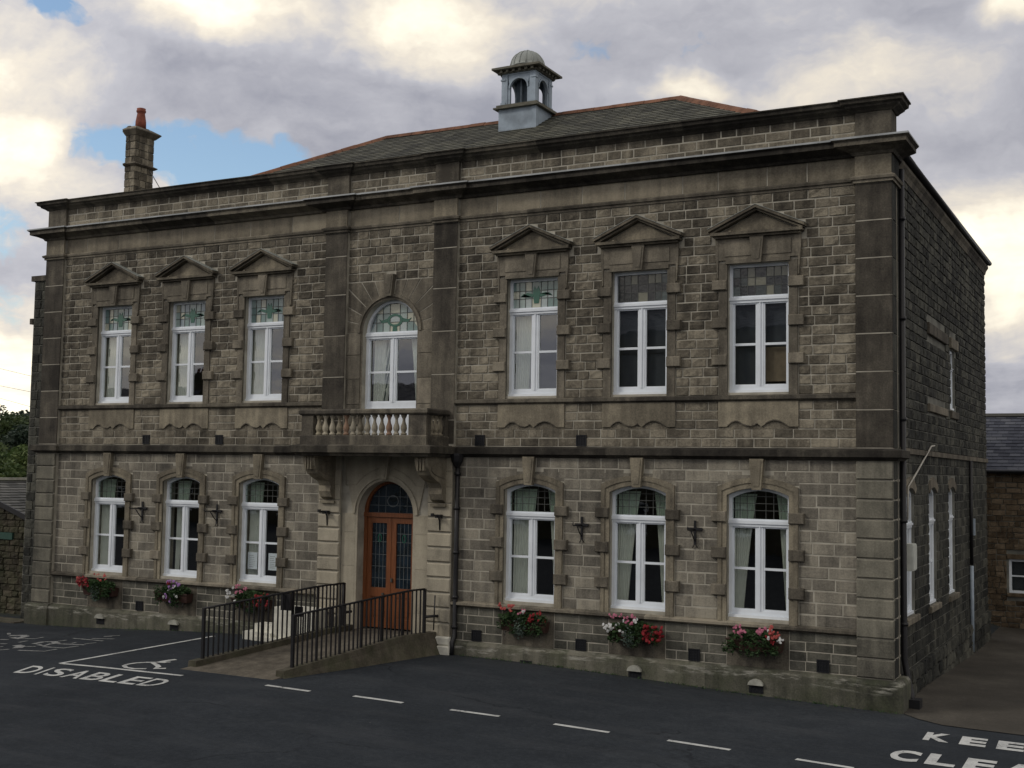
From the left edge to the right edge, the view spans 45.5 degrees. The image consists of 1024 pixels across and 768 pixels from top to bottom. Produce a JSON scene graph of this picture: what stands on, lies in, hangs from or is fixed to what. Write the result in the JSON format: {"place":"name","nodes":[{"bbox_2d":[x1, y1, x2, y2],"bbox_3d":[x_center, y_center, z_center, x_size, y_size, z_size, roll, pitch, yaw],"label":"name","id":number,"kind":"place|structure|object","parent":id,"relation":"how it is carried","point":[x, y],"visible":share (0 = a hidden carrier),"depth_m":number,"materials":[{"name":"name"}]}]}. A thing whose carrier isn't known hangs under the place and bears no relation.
{"place":"outdoors","nodes":[
{"label":"outdoors","id":0,"kind":"place"},
{"bbox_2d":[0,617,23,623],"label":"pavement","id":1,"kind":"structure","parent":0,"point":[9,620],"depth_m":30.69,"materials":[{"name":"concrete"}]},
{"bbox_2d":[0,613,1023,767],"bbox_3d":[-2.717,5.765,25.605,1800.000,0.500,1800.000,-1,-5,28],"label":"ground","id":2,"kind":"structure","parent":0,"point":[192,719],"depth_m":19.08,"materials":[{"name":"black asphalt"}]},
{"bbox_2d":[0,478,26,614],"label":"stone outbuilding","id":3,"kind":"structure","parent":2,"relation":"on","point":[12,505],"depth_m":32.44,"materials":[{"name":"grey stone"}]},
{"bbox_2d":[10,635,27,638],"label":"road marking","id":4,"kind":"object","parent":2,"relation":"on","point":[22,636],"visible":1,"depth_m":27.73,"materials":[{"name":"paint"}]},
{"bbox_2d":[14,666,42,672],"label":"road lettering","id":5,"kind":"object","parent":2,"relation":"on","point":[40,667],"visible":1,"depth_m":22.77,"materials":[{"name":"white paint"}]},
{"bbox_2d":[32,641,58,643],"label":"road marking","id":6,"kind":"object","parent":2,"relation":"on","point":[57,642],"visible":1,"depth_m":26.48,"materials":[{"name":"paint"}]},
{"bbox_2d":[43,669,72,675],"bbox_3d":[-8.345,5.305,22.471,0.368,0.015,0.728,0,-4,8],"label":"road lettering","id":7,"kind":"object","parent":2,"relation":"on","point":[58,671],"visible":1,"depth_m":22.44,"materials":[{"name":"white paint"}]},
{"bbox_2d":[60,671,87,678],"bbox_3d":[-7.849,5.295,22.245,0.394,0.016,0.676,-1,-5,25],"label":"road lettering","id":8,"kind":"object","parent":2,"relation":"on","point":[82,673],"visible":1,"depth_m":22.25,"materials":[{"name":"white paint"}]},
{"bbox_2d":[80,672,109,679],"bbox_3d":[-7.498,5.290,22.108,0.381,0.015,0.725,0,-4,13],"label":"road lettering","id":9,"kind":"object","parent":2,"relation":"on","point":[94,675],"visible":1,"depth_m":22.07,"materials":[{"name":"white paint"}]},
{"bbox_2d":[99,674,121,682],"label":"road lettering","id":10,"kind":"object","parent":2,"relation":"on","point":[105,680],"visible":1,"depth_m":21.79,"materials":[{"name":"white paint"}]},
{"bbox_2d":[62,663,181,675],"bbox_3d":[-7.314,5.333,22.817,2.904,0.016,0.106,-1,-5,25],"label":"road marking","id":11,"kind":"object","parent":2,"relation":"on","point":[122,669],"visible":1,"depth_m":22.78,"materials":[{"name":"white paint"}]},
{"bbox_2d":[117,676,151,684],"bbox_3d":[-6.708,5.273,21.723,0.370,0.015,0.696,0,-4,17],"label":"road lettering","id":12,"kind":"object","parent":2,"relation":"on","point":[125,681],"visible":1,"depth_m":21.71,"materials":[{"name":"white paint"}]},
{"bbox_2d":[60,636,212,663],"bbox_3d":[-7.636,5.460,25.180,0.105,0.093,4.103,-2,-5,31],"label":"road marking","id":13,"kind":"object","parent":2,"relation":"on","point":[131,650],"visible":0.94,"depth_m":24.96,"materials":[{"name":"white paint"}]},
{"bbox_2d":[122,662,165,668],"bbox_3d":[-7.071,5.348,23.241,0.648,0.019,0.821,0,-4,15],"label":"road marking","id":14,"kind":"object","parent":2,"relation":"on","point":[125,666],"visible":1,"depth_m":23.28,"materials":[{"name":"white paint"}]},
{"bbox_2d":[136,678,167,685],"bbox_3d":[-6.295,5.267,21.551,0.390,0.015,0.666,0,-4,18],"label":"road lettering","id":15,"kind":"object","parent":2,"relation":"on","point":[163,682],"visible":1,"depth_m":21.53,"materials":[{"name":"white paint"}]},
{"bbox_2d":[152,659,175,668],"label":"road marking","id":16,"kind":"object","parent":2,"relation":"on","point":[156,665],"visible":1,"depth_m":23.30,"materials":[{"name":"white paint"}]},
{"bbox_2d":[242,605,324,641],"bbox_3d":[-4.762,5.286,26.230,2.180,0.980,0.600,-1,-5,28],"label":"stone step","id":17,"kind":"object","parent":2,"relation":"on","point":[270,627],"visible":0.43,"depth_m":26.17,"materials":[{"name":"white stone"}]},
{"bbox_2d":[264,685,309,691],"bbox_3d":[-3.880,5.258,21.110,0.992,0.004,0.101,-2,-5,31],"label":"road marking","id":18,"kind":"object","parent":2,"relation":"on","point":[287,688],"visible":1,"depth_m":21.08,"materials":[{"name":"white paint"}]},
{"bbox_2d":[182,624,439,679],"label":"access ramp","id":19,"kind":"structure","parent":2,"relation":"on","point":[270,660],"depth_m":23.52,"materials":[{"name":"concrete"}]},
{"bbox_2d":[200,582,351,658],"bbox_3d":[-4.542,4.732,24.440,0.344,1.335,3.668,-3,-6,43],"label":"handrail","id":20,"kind":"object","parent":19,"relation":"on","point":[287,602],"visible":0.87,"depth_m":24.17,"materials":[{"name":"black metal"}]},
{"bbox_2d":[290,588,438,667],"bbox_3d":[-2.776,4.702,23.617,0.121,1.317,3.676,-3,-6,43],"label":"handrail","id":21,"kind":"object","parent":19,"relation":"on","point":[380,621],"visible":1,"depth_m":23.44,"materials":[{"name":"black metal"}]},
{"bbox_2d":[353,695,402,702],"bbox_3d":[-2.223,5.228,20.244,0.990,0.012,0.100,-1,-5,29],"label":"road marking","id":22,"kind":"object","parent":2,"relation":"on","point":[377,699],"visible":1,"depth_m":20.23,"materials":[{"name":"white paint"}]},
{"bbox_2d":[47,625,896,713],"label":"weeds","id":23,"kind":"object","parent":2,"relation":"on","point":[813,701],"visible":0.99,"depth_m":22.73,"materials":[{"name":"green plant"}]},
{"bbox_2d":[451,709,499,716],"bbox_3d":[-0.593,5.223,19.390,0.871,0.021,0.098,-1,-5,25],"label":"road marking","id":24,"kind":"object","parent":2,"relation":"on","point":[475,712],"visible":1,"depth_m":19.40,"materials":[{"name":"white paint"}]},
{"bbox_2d":[20,50,991,713],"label":"town hall","id":25,"kind":"structure","parent":2,"relation":"on","point":[698,380],"depth_m":24.85,"materials":[{"name":"stone"}]},
{"bbox_2d":[76,573,118,601],"bbox_3d":[-9.955,4.871,29.312,1.209,0.695,0.404,-1,-5,28],"label":"window box","id":26,"kind":"object","parent":25,"relation":"attached to","point":[98,587],"visible":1,"depth_m":29.17,"materials":[{"name":"brown plastic"}]},
{"bbox_2d":[91,475,125,572],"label":"window","id":27,"kind":"structure","parent":25,"relation":"in","point":[109,503],"depth_m":29.87,"materials":[{"name":"white paint"}]},
{"bbox_2d":[98,306,131,402],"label":"window","id":28,"kind":"structure","parent":25,"relation":"in","point":[116,321],"depth_m":30.13,"materials":[{"name":"white paint"}]},
{"bbox_2d":[153,580,192,607],"bbox_3d":[-7.826,4.829,28.197,1.040,0.634,0.390,-1,-5,28],"label":"window box","id":29,"kind":"object","parent":25,"relation":"attached to","point":[175,594],"visible":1,"depth_m":28.05,"materials":[{"name":"brown plastic"}]},
{"bbox_2d":[163,476,199,577],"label":"window","id":30,"kind":"structure","parent":25,"relation":"in","point":[183,504],"depth_m":28.75,"materials":[{"name":"white paint"}]},
{"bbox_2d":[169,301,205,401],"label":"window","id":31,"kind":"structure","parent":25,"relation":"in","point":[188,317],"depth_m":29.04,"materials":[{"name":"white paint"}]},
{"bbox_2d":[225,584,272,612],"bbox_3d":[-5.823,4.776,27.123,1.235,0.664,0.402,-1,-5,28],"label":"window box","id":32,"kind":"object","parent":25,"relation":"attached to","point":[241,594],"visible":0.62,"depth_m":27.06,"materials":[{"name":"brown plastic"}]},
{"bbox_2d":[239,478,278,583],"bbox_3d":[-5.591,3.293,27.579,1.150,2.347,0.268,-1,-5,28],"label":"window","id":33,"kind":"structure","parent":25,"relation":"in","point":[257,542],"depth_m":27.65,"materials":[{"name":"white paint"}]},
{"bbox_2d":[245,296,283,400],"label":"window","id":34,"kind":"structure","parent":25,"relation":"in","point":[265,315],"depth_m":27.97,"materials":[{"name":"white paint"}]},
{"bbox_2d":[365,516,412,629],"bbox_3d":[-2.574,4.010,25.949,1.236,2.335,0.090,-1,-5,28],"label":"door","id":35,"kind":"structure","parent":25,"relation":"in","point":[389,539],"depth_m":25.97,"materials":[{"name":"orange wood"}]},
{"bbox_2d":[365,300,417,408],"bbox_3d":[-2.504,-0.600,26.275,1.400,2.398,0.268,-1,-5,28],"label":"window","id":36,"kind":"structure","parent":25,"relation":"in","point":[394,322],"depth_m":26.34,"materials":[{"name":"white paint"}]},
{"bbox_2d":[496,602,549,638],"bbox_3d":[0.220,4.645,23.931,1.157,0.699,0.408,-1,-5,28],"label":"window box","id":37,"kind":"object","parent":25,"relation":"attached to","point":[522,620],"visible":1,"depth_m":23.82,"materials":[{"name":"green plastic"}]},
{"bbox_2d":[505,484,554,603],"bbox_3d":[0.442,3.159,24.384,1.150,2.347,0.264,-1,-5,28],"label":"window","id":38,"kind":"structure","parent":25,"relation":"in","point":[524,515],"depth_m":24.51,"materials":[{"name":"white paint"}]},
{"bbox_2d":[508,277,557,395],"bbox_3d":[0.508,-0.933,24.680,1.150,2.386,0.268,-1,-5,28],"label":"window","id":39,"kind":"structure","parent":25,"relation":"in","point":[530,299],"depth_m":24.76,"materials":[{"name":"white paint"}]},
{"bbox_2d":[602,613,664,647],"bbox_3d":[2.288,4.611,22.831,1.234,0.651,0.406,-1,-5,28],"label":"window box","id":40,"kind":"object","parent":25,"relation":"attached to","point":[633,630],"visible":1,"depth_m":22.74,"materials":[{"name":"green plastic"}]},
{"bbox_2d":[611,486,665,611],"bbox_3d":[2.479,3.114,23.308,1.150,2.347,0.268,-1,-5,28],"label":"window","id":41,"kind":"structure","parent":25,"relation":"in","point":[628,520],"depth_m":23.36,"materials":[{"name":"white paint"}]},
{"bbox_2d":[613,270,666,394],"bbox_3d":[2.527,-0.981,23.570,1.150,2.386,0.195,-1,-5,28],"label":"window","id":42,"kind":"structure","parent":25,"relation":"in","point":[640,299],"depth_m":23.58,"materials":[{"name":"white paint"}]},
{"bbox_2d":[721,624,783,658],"bbox_3d":[4.322,4.566,21.765,1.164,0.624,0.419,-1,-5,28],"label":"window box","id":43,"kind":"object","parent":25,"relation":"attached to","point":[757,641],"visible":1,"depth_m":21.66,"materials":[{"name":"green plastic"}]},
{"bbox_2d":[728,488,788,620],"bbox_3d":[4.536,3.069,22.218,1.150,2.347,0.266,-1,-5,28],"label":"window","id":44,"kind":"structure","parent":25,"relation":"in","point":[740,527],"depth_m":22.23,"materials":[{"name":"white paint"}]},
{"bbox_2d":[729,262,788,392],"bbox_3d":[4.584,-1.026,22.481,1.150,2.386,0.195,-1,-5,28],"label":"window","id":45,"kind":"structure","parent":25,"relation":"in","point":[759,293],"depth_m":22.49,"materials":[{"name":"white paint"}]},
{"bbox_2d":[906,490,913,615],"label":"window","id":46,"kind":"structure","parent":25,"relation":"in","point":[909,525],"depth_m":22.86,"materials":[{"name":"white paint"}]},
{"bbox_2d":[928,490,935,603],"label":"window","id":47,"kind":"structure","parent":25,"relation":"in","point":[931,515],"depth_m":25.13,"materials":[{"name":"white paint"}]},
{"bbox_2d":[948,490,954,593],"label":"window","id":48,"kind":"structure","parent":25,"relation":"in","point":[951,516],"depth_m":27.39,"materials":[{"name":"white paint"}]},
{"bbox_2d":[950,351,953,410],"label":"window","id":49,"kind":"structure","parent":25,"relation":"in","point":[951,405],"depth_m":27.86,"materials":[{"name":"white paint"}]},
{"bbox_2d":[553,723,608,732],"bbox_3d":[1.056,5.236,18.582,0.920,0.026,0.104,-1,-5,28],"label":"road marking","id":50,"kind":"object","parent":2,"relation":"on","point":[581,728],"visible":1,"depth_m":18.60,"materials":[{"name":"white paint"}]},
{"bbox_2d":[667,740,730,749],"bbox_3d":[2.714,5.249,17.757,0.960,0.021,0.105,-1,-5,29],"label":"road marking","id":51,"kind":"object","parent":2,"relation":"on","point":[699,744],"visible":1,"depth_m":17.77,"materials":[{"name":"white paint"}]},
{"bbox_2d":[795,758,853,767],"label":"road marking","id":52,"kind":"object","parent":2,"relation":"on","point":[824,763],"visible":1,"depth_m":16.85,"materials":[{"name":"white paint"}]},
{"bbox_2d":[890,750,922,761],"bbox_3d":[5.609,5.301,17.413,0.409,0.001,0.721,-1,-5,28],"label":"road lettering","id":53,"kind":"object","parent":2,"relation":"on","point":[894,755],"visible":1,"depth_m":17.45,"materials":[{"name":"white paint"}]},
{"bbox_2d":[922,732,949,742],"bbox_3d":[6.519,5.407,18.692,0.402,0.001,0.656,-1,-5,28],"label":"road lettering","id":54,"kind":"object","parent":2,"relation":"on","point":[928,735],"visible":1,"depth_m":18.73,"materials":[{"name":"white paint"}]},
{"bbox_2d":[924,753,954,766],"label":"road lettering","id":55,"kind":"object","parent":2,"relation":"on","point":[932,758],"visible":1,"depth_m":17.08,"materials":[{"name":"white paint"}]},
{"bbox_2d":[959,736,987,746],"bbox_3d":[6.965,5.395,18.419,0.400,0.001,0.649,-1,-5,28],"label":"road lettering","id":56,"kind":"object","parent":2,"relation":"on","point":[964,740],"visible":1,"depth_m":18.42,"materials":[{"name":"white paint"}]},
{"bbox_2d":[962,758,997,767],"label":"road lettering","id":57,"kind":"object","parent":2,"relation":"on","point":[971,762],"visible":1,"depth_m":17.00,"materials":[{"name":"white paint"}]},
{"bbox_2d":[996,741,1023,751],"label":"road lettering","id":58,"kind":"object","parent":2,"relation":"on","point":[1003,745],"visible":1,"depth_m":18.13,"materials":[{"name":"white paint"}]},
{"bbox_2d":[1012,764,1023,767],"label":"road lettering","id":59,"kind":"object","parent":2,"relation":"on","point":[1019,766],"visible":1,"depth_m":16.86,"materials":[{"name":"white paint"}]},
{"bbox_2d":[0,0,1023,414],"label":"sky","id":60,"kind":"structure","parent":0,"point":[230,88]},
{"bbox_2d":[904,626,1023,734],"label":"yard","id":61,"kind":"structure","parent":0,"point":[982,688],"depth_m":22.79,"materials":[{"name":"concrete"}]},
{"bbox_2d":[985,413,1023,628],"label":"stone cottage","id":62,"kind":"structure","parent":61,"relation":"on","point":[1005,489],"depth_m":34.97,"materials":[{"name":"brown stone"}]},
{"bbox_2d":[1009,559,1023,592],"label":"window","id":63,"kind":"structure","parent":62,"relation":"in","point":[1018,565],"depth_m":34.92,"materials":[{"name":"white paint"}]},
{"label":"hills","id":64,"kind":"structure","parent":0,"visible":0},
{"bbox_2d":[0,452,26,477],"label":"broadleaf tree","id":65,"kind":"object","parent":64,"relation":"on","point":[9,465],"visible":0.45,"depth_m":65.45,"materials":[{"name":"green plant"}]},
{"bbox_2d":[0,442,26,476],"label":"broadleaf tree","id":66,"kind":"object","parent":64,"relation":"on","point":[3,448],"visible":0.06,"depth_m":82.64,"materials":[{"name":"green plant"}]},
{"bbox_2d":[0,444,27,477],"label":"broadleaf tree","id":67,"kind":"object","parent":64,"relation":"on","point":[20,454],"visible":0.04,"depth_m":67.56,"materials":[{"name":"green plant"}]},
{"bbox_2d":[0,411,28,451],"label":"broadleaf tree","id":68,"kind":"object","parent":64,"relation":"on","point":[7,423],"visible":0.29,"depth_m":100.69,"materials":[{"name":"green plant"}]},
{"bbox_2d":[0,424,28,471],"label":"broadleaf tree","id":69,"kind":"object","parent":64,"relation":"on","point":[15,439],"visible":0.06,"depth_m":87.34,"materials":[{"name":"green plant"}]},
{"bbox_2d":[0,405,28,446],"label":"broadleaf tree","id":70,"kind":"object","parent":64,"relation":"on","point":[8,415],"visible":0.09,"depth_m":119.02,"materials":[{"name":"green plant"}]},
{"bbox_2d":[9,410,29,430],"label":"broadleaf tree","id":71,"kind":"object","parent":64,"relation":"on","point":[22,412],"depth_m":108.23,"materials":[{"name":"green plant"}]}
]}

